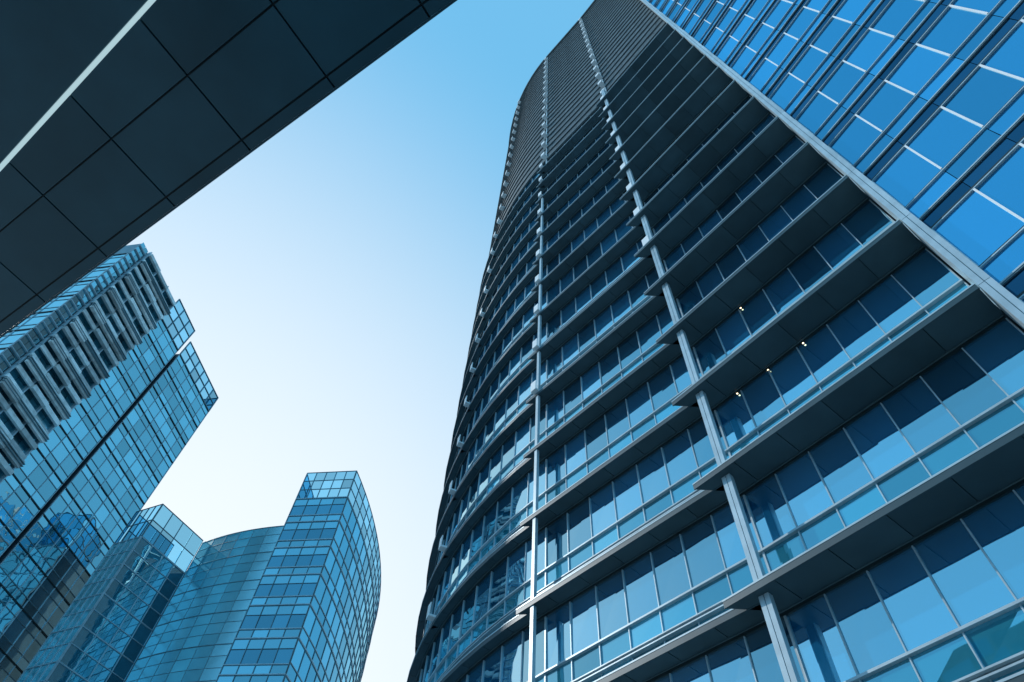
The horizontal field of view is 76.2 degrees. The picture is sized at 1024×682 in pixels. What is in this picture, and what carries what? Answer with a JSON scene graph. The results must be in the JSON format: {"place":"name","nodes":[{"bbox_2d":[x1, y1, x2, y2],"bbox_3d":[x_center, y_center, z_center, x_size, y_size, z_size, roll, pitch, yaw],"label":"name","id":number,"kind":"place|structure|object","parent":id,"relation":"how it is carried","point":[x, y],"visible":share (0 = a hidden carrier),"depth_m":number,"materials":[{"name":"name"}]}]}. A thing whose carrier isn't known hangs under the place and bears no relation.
{"place":"outdoors","nodes":[
{"label":"outdoors","id":0,"kind":"place"},
{"bbox_2d":[0,242,218,681],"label":"glass tower","id":1,"kind":"structure","parent":0,"point":[105,407],"depth_m":75.25,"materials":[{"name":"glass"}]},
{"bbox_2d":[0,518,15,556],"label":"window","id":2,"kind":"structure","parent":1,"relation":"in","point":[7,537],"depth_m":64.52,"materials":[{"name":"blue glass"}]},
{"bbox_2d":[0,648,22,681],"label":"window","id":3,"kind":"structure","parent":1,"relation":"in","point":[10,671],"depth_m":63.47,"materials":[{"name":"blue glass"}]},
{"bbox_2d":[0,393,38,468],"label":"window","id":4,"kind":"structure","parent":1,"relation":"in","point":[13,431],"depth_m":65.87,"materials":[{"name":"blue glass"}]},
{"bbox_2d":[0,473,40,537],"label":"window","id":5,"kind":"structure","parent":1,"relation":"in","point":[18,508],"depth_m":66.10,"materials":[{"name":"blue glass"}]},
{"bbox_2d":[0,582,47,671],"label":"window","id":6,"kind":"structure","parent":1,"relation":"in","point":[21,637],"depth_m":64.86,"materials":[{"name":"blue glass"}]},
{"bbox_2d":[0,349,60,443],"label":"window","id":7,"kind":"structure","parent":1,"relation":"in","point":[17,393],"depth_m":67.88,"materials":[{"name":"blue glass"}]},
{"bbox_2d":[0,542,70,635],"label":"window","id":8,"kind":"structure","parent":1,"relation":"in","point":[20,574],"depth_m":67.04,"materials":[{"name":"blue glass"}]},
{"bbox_2d":[13,447,63,508],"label":"window","id":9,"kind":"structure","parent":1,"relation":"in","point":[38,477],"depth_m":69.12,"materials":[{"name":"blue glass"}]},
{"bbox_2d":[9,330,81,420],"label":"window","id":10,"kind":"structure","parent":1,"relation":"in","point":[42,371],"depth_m":70.81,"materials":[{"name":"blue glass"}]},
{"bbox_2d":[19,514,90,603],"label":"window","id":11,"kind":"structure","parent":1,"relation":"in","point":[42,541],"depth_m":70.18,"materials":[{"name":"blue glass"}]},
{"bbox_2d":[38,424,83,482],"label":"window","id":12,"kind":"structure","parent":1,"relation":"in","point":[60,451],"depth_m":72.31,"materials":[{"name":"blue glass"}]},
{"bbox_2d":[0,253,128,354],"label":"window","id":13,"kind":"structure","parent":1,"relation":"in","point":[8,340],"depth_m":74.93,"materials":[{"name":"blue glass"}]},
{"bbox_2d":[34,312,100,399],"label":"window","id":14,"kind":"structure","parent":1,"relation":"in","point":[68,353],"depth_m":74.01,"materials":[{"name":"glass"}]},
{"bbox_2d":[43,487,109,574],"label":"window","id":15,"kind":"structure","parent":1,"relation":"in","point":[65,514],"depth_m":73.40,"materials":[{"name":"blue glass"}]},
{"bbox_2d":[61,403,102,458],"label":"window","id":16,"kind":"structure","parent":1,"relation":"in","point":[80,428],"depth_m":75.52,"materials":[{"name":"blue glass"}]},
{"bbox_2d":[56,296,118,379],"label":"window","id":17,"kind":"structure","parent":1,"relation":"in","point":[96,352],"depth_m":77.31,"materials":[{"name":"glass"}]},
{"bbox_2d":[66,464,128,547],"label":"window","id":18,"kind":"structure","parent":1,"relation":"in","point":[85,488],"depth_m":76.66,"materials":[{"name":"blue glass"}]},
{"bbox_2d":[81,384,120,436],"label":"window","id":19,"kind":"structure","parent":1,"relation":"in","point":[99,407],"depth_m":78.73,"materials":[{"name":"blue glass"}]},
{"bbox_2d":[77,281,134,361],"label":"window","id":20,"kind":"structure","parent":1,"relation":"in","point":[105,316],"depth_m":80.37,"materials":[{"name":"glass"}]},
{"bbox_2d":[86,442,144,523],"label":"window","id":21,"kind":"structure","parent":1,"relation":"in","point":[104,465],"depth_m":79.86,"materials":[{"name":"blue glass"}]},
{"bbox_2d":[100,366,136,416],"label":"window","id":22,"kind":"structure","parent":1,"relation":"in","point":[116,387],"depth_m":81.92,"materials":[{"name":"blue glass"}]},
{"bbox_2d":[95,267,149,344],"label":"window","id":23,"kind":"structure","parent":1,"relation":"in","point":[124,306],"depth_m":83.66,"materials":[{"name":"glass"}]},
{"bbox_2d":[105,421,159,502],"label":"window","id":24,"kind":"structure","parent":1,"relation":"in","point":[123,446],"depth_m":83.15,"materials":[{"name":"blue glass"}]},
{"bbox_2d":[118,349,151,397],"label":"window","id":25,"kind":"structure","parent":1,"relation":"in","point":[132,369],"depth_m":85.12,"materials":[{"name":"blue glass"}]},
{"bbox_2d":[113,254,163,329],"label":"window","id":26,"kind":"structure","parent":1,"relation":"in","point":[136,286],"depth_m":86.84,"materials":[{"name":"blue glass"}]},
{"bbox_2d":[123,403,172,481],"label":"window","id":27,"kind":"structure","parent":1,"relation":"in","point":[137,423],"depth_m":86.35,"materials":[{"name":"blue glass"}]},
{"bbox_2d":[134,333,165,380],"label":"window","id":28,"kind":"structure","parent":1,"relation":"in","point":[147,352],"depth_m":88.32,"materials":[{"name":"blue glass"}]},
{"bbox_2d":[138,385,185,462],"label":"window","id":29,"kind":"structure","parent":1,"relation":"in","point":[151,403],"depth_m":89.55,"materials":[{"name":"blue glass"}]},
{"bbox_2d":[149,319,178,364],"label":"window","id":30,"kind":"structure","parent":1,"relation":"in","point":[161,337],"depth_m":91.54,"materials":[{"name":"blue glass"}]},
{"bbox_2d":[153,369,197,443],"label":"window","id":31,"kind":"structure","parent":1,"relation":"in","point":[165,386],"depth_m":92.78,"materials":[{"name":"blue glass"}]},
{"bbox_2d":[167,354,208,426],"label":"window","id":32,"kind":"structure","parent":1,"relation":"in","point":[178,370],"depth_m":95.96,"materials":[{"name":"blue glass"}]},
{"bbox_2d":[17,470,380,681],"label":"curved glass building","id":33,"kind":"structure","parent":0,"point":[295,597],"depth_m":69.75,"materials":[{"name":"blue glass"}]},
{"bbox_2d":[17,661,58,681],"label":"window","id":34,"kind":"structure","parent":33,"relation":"in","point":[39,673],"depth_m":61.04,"materials":[{"name":"teal glass"}]},
{"bbox_2d":[26,625,81,667],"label":"window","id":35,"kind":"structure","parent":33,"relation":"in","point":[55,645],"depth_m":63.29,"materials":[{"name":"teal glass"}]},
{"bbox_2d":[45,661,89,681],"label":"window","id":36,"kind":"structure","parent":33,"relation":"in","point":[61,672],"depth_m":61.26,"materials":[{"name":"blue glass"}]},
{"bbox_2d":[52,593,103,631],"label":"window","id":37,"kind":"structure","parent":33,"relation":"in","point":[79,610],"depth_m":66.40,"materials":[{"name":"teal glass"}]},
{"bbox_2d":[59,625,133,681],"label":"window","id":38,"kind":"structure","parent":33,"relation":"in","point":[90,656],"depth_m":64.33,"materials":[{"name":"blue glass"}]},
{"bbox_2d":[74,563,122,599],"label":"window","id":39,"kind":"structure","parent":33,"relation":"in","point":[99,581],"depth_m":69.51,"materials":[{"name":"teal glass"}]},
{"bbox_2d":[94,536,140,570],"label":"window","id":40,"kind":"structure","parent":33,"relation":"in","point":[118,552],"depth_m":72.65,"materials":[{"name":"teal glass"}]},
{"bbox_2d":[83,593,152,662],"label":"window","id":41,"kind":"structure","parent":33,"relation":"in","point":[110,621],"depth_m":67.48,"materials":[{"name":"blue glass"}]},
{"bbox_2d":[104,563,168,629],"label":"window","id":42,"kind":"structure","parent":33,"relation":"in","point":[127,588],"depth_m":70.60,"materials":[{"name":"blue glass"}]},
{"bbox_2d":[124,536,184,599],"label":"window","id":43,"kind":"structure","parent":33,"relation":"in","point":[146,560],"depth_m":73.72,"materials":[{"name":"blue glass"}]},
{"bbox_2d":[125,643,231,681],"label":"window","id":44,"kind":"structure","parent":33,"relation":"in","point":[204,662],"depth_m":63.36,"materials":[{"name":"teal glass"}]},
{"bbox_2d":[138,609,246,658],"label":"window","id":45,"kind":"structure","parent":33,"relation":"in","point":[217,627],"depth_m":66.39,"materials":[{"name":"teal glass"}]},
{"bbox_2d":[156,579,259,625],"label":"window","id":46,"kind":"structure","parent":33,"relation":"in","point":[236,595],"depth_m":69.51,"materials":[{"name":"teal glass"}]},
{"bbox_2d":[173,551,272,595],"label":"window","id":47,"kind":"structure","parent":33,"relation":"in","point":[250,566],"depth_m":72.63,"materials":[{"name":"teal glass"}]},
{"bbox_2d":[189,525,283,567],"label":"window","id":48,"kind":"structure","parent":33,"relation":"in","point":[264,539],"depth_m":75.74,"materials":[{"name":"teal glass"}]},
{"bbox_2d":[216,673,285,681],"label":"window","id":49,"kind":"structure","parent":33,"relation":"in","point":[269,677],"depth_m":60.59,"materials":[{"name":"blue glass"}]},
{"bbox_2d":[219,637,298,673],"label":"window","id":50,"kind":"structure","parent":33,"relation":"in","point":[250,655],"depth_m":62.46,"materials":[{"name":"blue glass"}]},
{"bbox_2d":[235,603,309,637],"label":"window","id":51,"kind":"structure","parent":33,"relation":"in","point":[259,620],"depth_m":65.57,"materials":[{"name":"blue glass"}]},
{"bbox_2d":[250,573,320,604],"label":"window","id":52,"kind":"structure","parent":33,"relation":"in","point":[271,588],"depth_m":68.70,"materials":[{"name":"blue glass"}]},
{"bbox_2d":[263,545,329,574],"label":"window","id":53,"kind":"structure","parent":33,"relation":"in","point":[291,559],"depth_m":71.82,"materials":[{"name":"blue glass"}]},
{"bbox_2d":[286,637,321,681],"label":"window","id":54,"kind":"structure","parent":33,"relation":"in","point":[301,668],"depth_m":63.75,"materials":[{"name":"blue glass"}]},
{"bbox_2d":[275,520,338,546],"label":"window","id":55,"kind":"structure","parent":33,"relation":"in","point":[318,532],"depth_m":74.92,"materials":[{"name":"blue glass"}]},
{"bbox_2d":[286,496,347,521],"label":"window","id":56,"kind":"structure","parent":33,"relation":"in","point":[317,508],"depth_m":78.05,"materials":[{"name":"blue glass"}]},
{"bbox_2d":[299,604,341,681],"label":"window","id":57,"kind":"structure","parent":33,"relation":"in","point":[313,636],"depth_m":67.85,"materials":[{"name":"blue glass"}]},
{"bbox_2d":[310,574,353,681],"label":"window","id":58,"kind":"structure","parent":33,"relation":"in","point":[323,603],"depth_m":72.01,"materials":[{"name":"blue glass"}]},
{"bbox_2d":[321,546,361,681],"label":"window","id":59,"kind":"structure","parent":33,"relation":"in","point":[332,572],"depth_m":75.82,"materials":[{"name":"blue glass"}]},
{"bbox_2d":[331,520,367,681],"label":"window","id":60,"kind":"structure","parent":33,"relation":"in","point":[341,545],"depth_m":79.15,"materials":[{"name":"blue glass"}]},
{"bbox_2d":[340,497,374,658],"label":"window","id":61,"kind":"structure","parent":33,"relation":"in","point":[349,520],"depth_m":82.38,"materials":[{"name":"blue glass"}]},
{"bbox_2d":[119,0,593,681],"label":"sky","id":62,"kind":"structure","parent":0,"point":[328,281],"materials":[{"name":"blue"}]},
{"bbox_2d":[407,0,1023,681],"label":"glass tower","id":63,"kind":"structure","parent":0,"point":[743,392],"depth_m":22.34,"materials":[{"name":"glass"}]},
{"bbox_2d":[416,627,441,681],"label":"window","id":64,"kind":"structure","parent":63,"relation":"in","point":[426,673],"depth_m":30.42,"materials":[{"name":"blue glass"}]},
{"bbox_2d":[415,558,452,681],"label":"window","id":65,"kind":"structure","parent":63,"relation":"in","point":[439,598],"depth_m":33.61,"materials":[{"name":"blue glass"}]},
{"bbox_2d":[423,500,460,635],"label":"window","id":66,"kind":"structure","parent":63,"relation":"in","point":[451,530],"depth_m":37.09,"materials":[{"name":"blue glass"}]},
{"bbox_2d":[434,526,545,681],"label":"window","id":67,"kind":"structure","parent":63,"relation":"in","point":[494,600],"depth_m":26.61,"materials":[{"name":"blue glass"}]},
{"bbox_2d":[442,458,545,625],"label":"window","id":68,"kind":"structure","parent":63,"relation":"in","point":[503,518],"depth_m":30.07,"materials":[{"name":"blue glass"}]},
{"bbox_2d":[452,404,545,555],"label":"window","id":69,"kind":"structure","parent":63,"relation":"in","point":[509,455],"depth_m":33.54,"materials":[{"name":"blue glass"}]},
{"bbox_2d":[457,614,544,681],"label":"window","id":70,"kind":"structure","parent":63,"relation":"in","point":[509,661],"depth_m":23.13,"materials":[{"name":"blue glass"}]},
{"bbox_2d":[461,359,545,498],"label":"window","id":71,"kind":"structure","parent":63,"relation":"in","point":[515,402],"depth_m":37.00,"materials":[{"name":"blue glass"}]},
{"bbox_2d":[468,323,546,450],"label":"window","id":72,"kind":"structure","parent":63,"relation":"in","point":[519,359],"depth_m":40.42,"materials":[{"name":"blue glass"}]},
{"bbox_2d":[474,291,546,409],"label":"window","id":73,"kind":"structure","parent":63,"relation":"in","point":[523,323],"depth_m":43.83,"materials":[{"name":"blue glass"}]},
{"bbox_2d":[480,264,546,374],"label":"window","id":74,"kind":"structure","parent":63,"relation":"in","point":[526,292],"depth_m":47.25,"materials":[{"name":"blue glass"}]},
{"bbox_2d":[484,241,546,344],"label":"window","id":75,"kind":"structure","parent":63,"relation":"in","point":[528,266],"depth_m":50.70,"materials":[{"name":"blue glass"}]},
{"bbox_2d":[488,221,546,318],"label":"window","id":76,"kind":"structure","parent":63,"relation":"in","point":[530,243],"depth_m":54.08,"materials":[{"name":"blue glass"}]},
{"bbox_2d":[492,204,546,294],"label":"window","id":77,"kind":"structure","parent":63,"relation":"in","point":[532,222],"depth_m":57.52,"materials":[{"name":"blue glass"}]},
{"bbox_2d":[547,144,610,219],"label":"window","id":78,"kind":"structure","parent":63,"relation":"in","point":[606,146],"depth_m":54.42,"materials":[{"name":"glass"}]},
{"bbox_2d":[547,160,628,239],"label":"window","id":79,"kind":"structure","parent":63,"relation":"in","point":[609,162],"depth_m":50.97,"materials":[{"name":"blue glass"}]},
{"bbox_2d":[546,173,635,263],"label":"window","id":80,"kind":"structure","parent":63,"relation":"in","point":[612,182],"depth_m":47.62,"materials":[{"name":"blue glass"}]},
{"bbox_2d":[546,180,642,290],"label":"window","id":81,"kind":"structure","parent":63,"relation":"in","point":[616,204],"depth_m":44.14,"materials":[{"name":"blue glass"}]},
{"bbox_2d":[546,202,651,321],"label":"window","id":82,"kind":"structure","parent":63,"relation":"in","point":[618,232],"depth_m":40.69,"materials":[{"name":"blue glass"}]},
{"bbox_2d":[546,228,662,357],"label":"window","id":83,"kind":"structure","parent":63,"relation":"in","point":[627,259],"depth_m":37.19,"materials":[{"name":"blue glass"}]},
{"bbox_2d":[546,259,675,402],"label":"window","id":84,"kind":"structure","parent":63,"relation":"in","point":[633,297],"depth_m":33.70,"materials":[{"name":"blue glass"}]},
{"bbox_2d":[545,298,691,456],"bbox_3d":[4.477,1.676,29.603,0.210,4.000,8.450,38,-63,-20],"label":"window","id":85,"kind":"structure","parent":63,"relation":"in","point":[641,344],"depth_m":30.22,"materials":[{"name":"blue glass"}]},
{"bbox_2d":[545,346,712,525],"bbox_3d":[4.288,3.833,26.240,0.210,4.000,8.450,38,-63,-20],"label":"window","id":86,"kind":"structure","parent":63,"relation":"in","point":[650,403],"depth_m":26.73,"materials":[{"name":"blue glass"}]},
{"bbox_2d":[543,408,741,613],"bbox_3d":[4.098,5.989,22.876,0.210,4.000,8.450,38,-63,-20],"label":"window","id":87,"kind":"structure","parent":63,"relation":"in","point":[663,479],"depth_m":23.23,"materials":[{"name":"blue glass"}]},
{"bbox_2d":[543,493,782,681],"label":"window","id":88,"kind":"structure","parent":63,"relation":"in","point":[681,583],"depth_m":19.69,"materials":[{"name":"blue glass"}]},
{"bbox_2d":[674,0,699,27],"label":"window","id":89,"kind":"structure","parent":63,"relation":"in","point":[690,5],"depth_m":53.61,"materials":[{"name":"blue glass"}]},
{"bbox_2d":[636,80,747,201],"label":"window","id":90,"kind":"structure","parent":63,"relation":"in","point":[731,80],"depth_m":39.59,"materials":[{"name":"black glass"}]},
{"bbox_2d":[681,0,713,35],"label":"window","id":91,"kind":"structure","parent":63,"relation":"in","point":[702,7],"depth_m":50.12,"materials":[{"name":"blue glass"}]},
{"bbox_2d":[644,95,768,227],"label":"window","id":92,"kind":"structure","parent":63,"relation":"in","point":[748,97],"depth_m":37.00,"materials":[{"name":"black glass"}]},
{"bbox_2d":[691,0,730,43],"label":"window","id":93,"kind":"structure","parent":63,"relation":"in","point":[717,7],"depth_m":46.60,"materials":[{"name":"blue glass"}]},
{"bbox_2d":[653,113,794,257],"bbox_3d":[10.237,-7.753,32.747,0.210,4.000,8.050,36,-62,-18],"label":"window","id":94,"kind":"structure","parent":63,"relation":"in","point":[757,129],"depth_m":33.68,"materials":[{"name":"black glass"}]},
{"bbox_2d":[701,0,750,53],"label":"window","id":95,"kind":"structure","parent":63,"relation":"in","point":[730,15],"depth_m":43.15,"materials":[{"name":"blue glass"}]},
{"bbox_2d":[646,613,806,681],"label":"window","id":96,"kind":"structure","parent":63,"relation":"in","point":[749,656],"depth_m":16.28,"materials":[{"name":"blue glass"}]},
{"bbox_2d":[713,0,773,64],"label":"window","id":97,"kind":"structure","parent":63,"relation":"in","point":[755,10],"depth_m":39.65,"materials":[{"name":"blue glass"}]},
{"bbox_2d":[663,135,826,296],"bbox_3d":[10.047,-5.596,29.384,0.210,4.000,8.050,36,-62,-18],"label":"window","id":98,"kind":"structure","parent":63,"relation":"in","point":[789,148],"depth_m":30.25,"materials":[{"name":"blue glass"}]},
{"bbox_2d":[727,0,801,77],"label":"window","id":99,"kind":"structure","parent":63,"relation":"in","point":[779,12],"depth_m":36.18,"materials":[{"name":"blue glass"}]},
{"bbox_2d":[676,163,867,345],"bbox_3d":[9.858,-3.440,26.020,0.210,4.000,8.050,36,-62,-18],"label":"window","id":100,"kind":"structure","parent":63,"relation":"in","point":[823,179],"depth_m":26.76,"materials":[{"name":"blue glass"}]},
{"bbox_2d":[744,0,837,94],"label":"window","id":101,"kind":"structure","parent":63,"relation":"in","point":[804,20],"depth_m":32.70,"materials":[{"name":"blue glass"}]},
{"bbox_2d":[693,198,923,407],"bbox_3d":[9.669,-1.283,22.657,0.210,4.000,8.050,36,-62,-18],"label":"window","id":102,"kind":"structure","parent":63,"relation":"in","point":[867,221],"depth_m":23.24,"materials":[{"name":"blue glass"}]},
{"bbox_2d":[765,0,881,114],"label":"window","id":103,"kind":"structure","parent":63,"relation":"in","point":[834,32],"depth_m":29.20,"materials":[{"name":"blue glass"}]},
{"bbox_2d":[714,247,1003,491],"bbox_3d":[9.480,0.874,19.293,0.210,4.000,8.050,36,-62,-18],"label":"window","id":104,"kind":"structure","parent":63,"relation":"in","point":[922,283],"depth_m":19.69,"materials":[{"name":"blue glass"}]},
{"bbox_2d":[790,0,940,140],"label":"window","id":105,"kind":"structure","parent":63,"relation":"in","point":[869,50],"depth_m":25.70,"materials":[{"name":"blue glass"}]},
{"bbox_2d":[742,316,1023,611],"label":"window","id":106,"kind":"structure","parent":63,"relation":"in","point":[971,396],"depth_m":16.27,"materials":[{"name":"blue glass"}]},
{"bbox_2d":[783,479,1023,681],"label":"window","id":107,"kind":"structure","parent":63,"relation":"in","point":[946,605],"depth_m":13.51,"materials":[{"name":"blue glass"}]},
{"bbox_2d":[822,0,1020,173],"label":"window","id":108,"kind":"structure","parent":63,"relation":"in","point":[957,29],"depth_m":22.19,"materials":[{"name":"blue glass"}]},
{"bbox_2d":[863,0,1023,219],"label":"window","id":109,"kind":"structure","parent":63,"relation":"in","point":[951,136],"depth_m":19.20,"materials":[{"name":"blue glass"}]},
{"bbox_2d":[920,116,1023,284],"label":"window","id":110,"kind":"structure","parent":63,"relation":"in","point":[984,221],"depth_m":16.84,"materials":[{"name":"blue glass"}]},
{"bbox_2d":[1001,264,1023,302],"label":"window","id":111,"kind":"structure","parent":63,"relation":"in","point":[1014,284],"depth_m":15.09,"materials":[{"name":"blue glass"}]},
{"label":"ground","id":112,"kind":"structure","parent":0,"visible":0},
{"bbox_2d":[0,0,456,337],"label":"entrance canopy","id":113,"kind":"object","parent":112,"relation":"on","point":[123,123],"visible":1,"depth_m":10.35,"materials":[{"name":"metal"}]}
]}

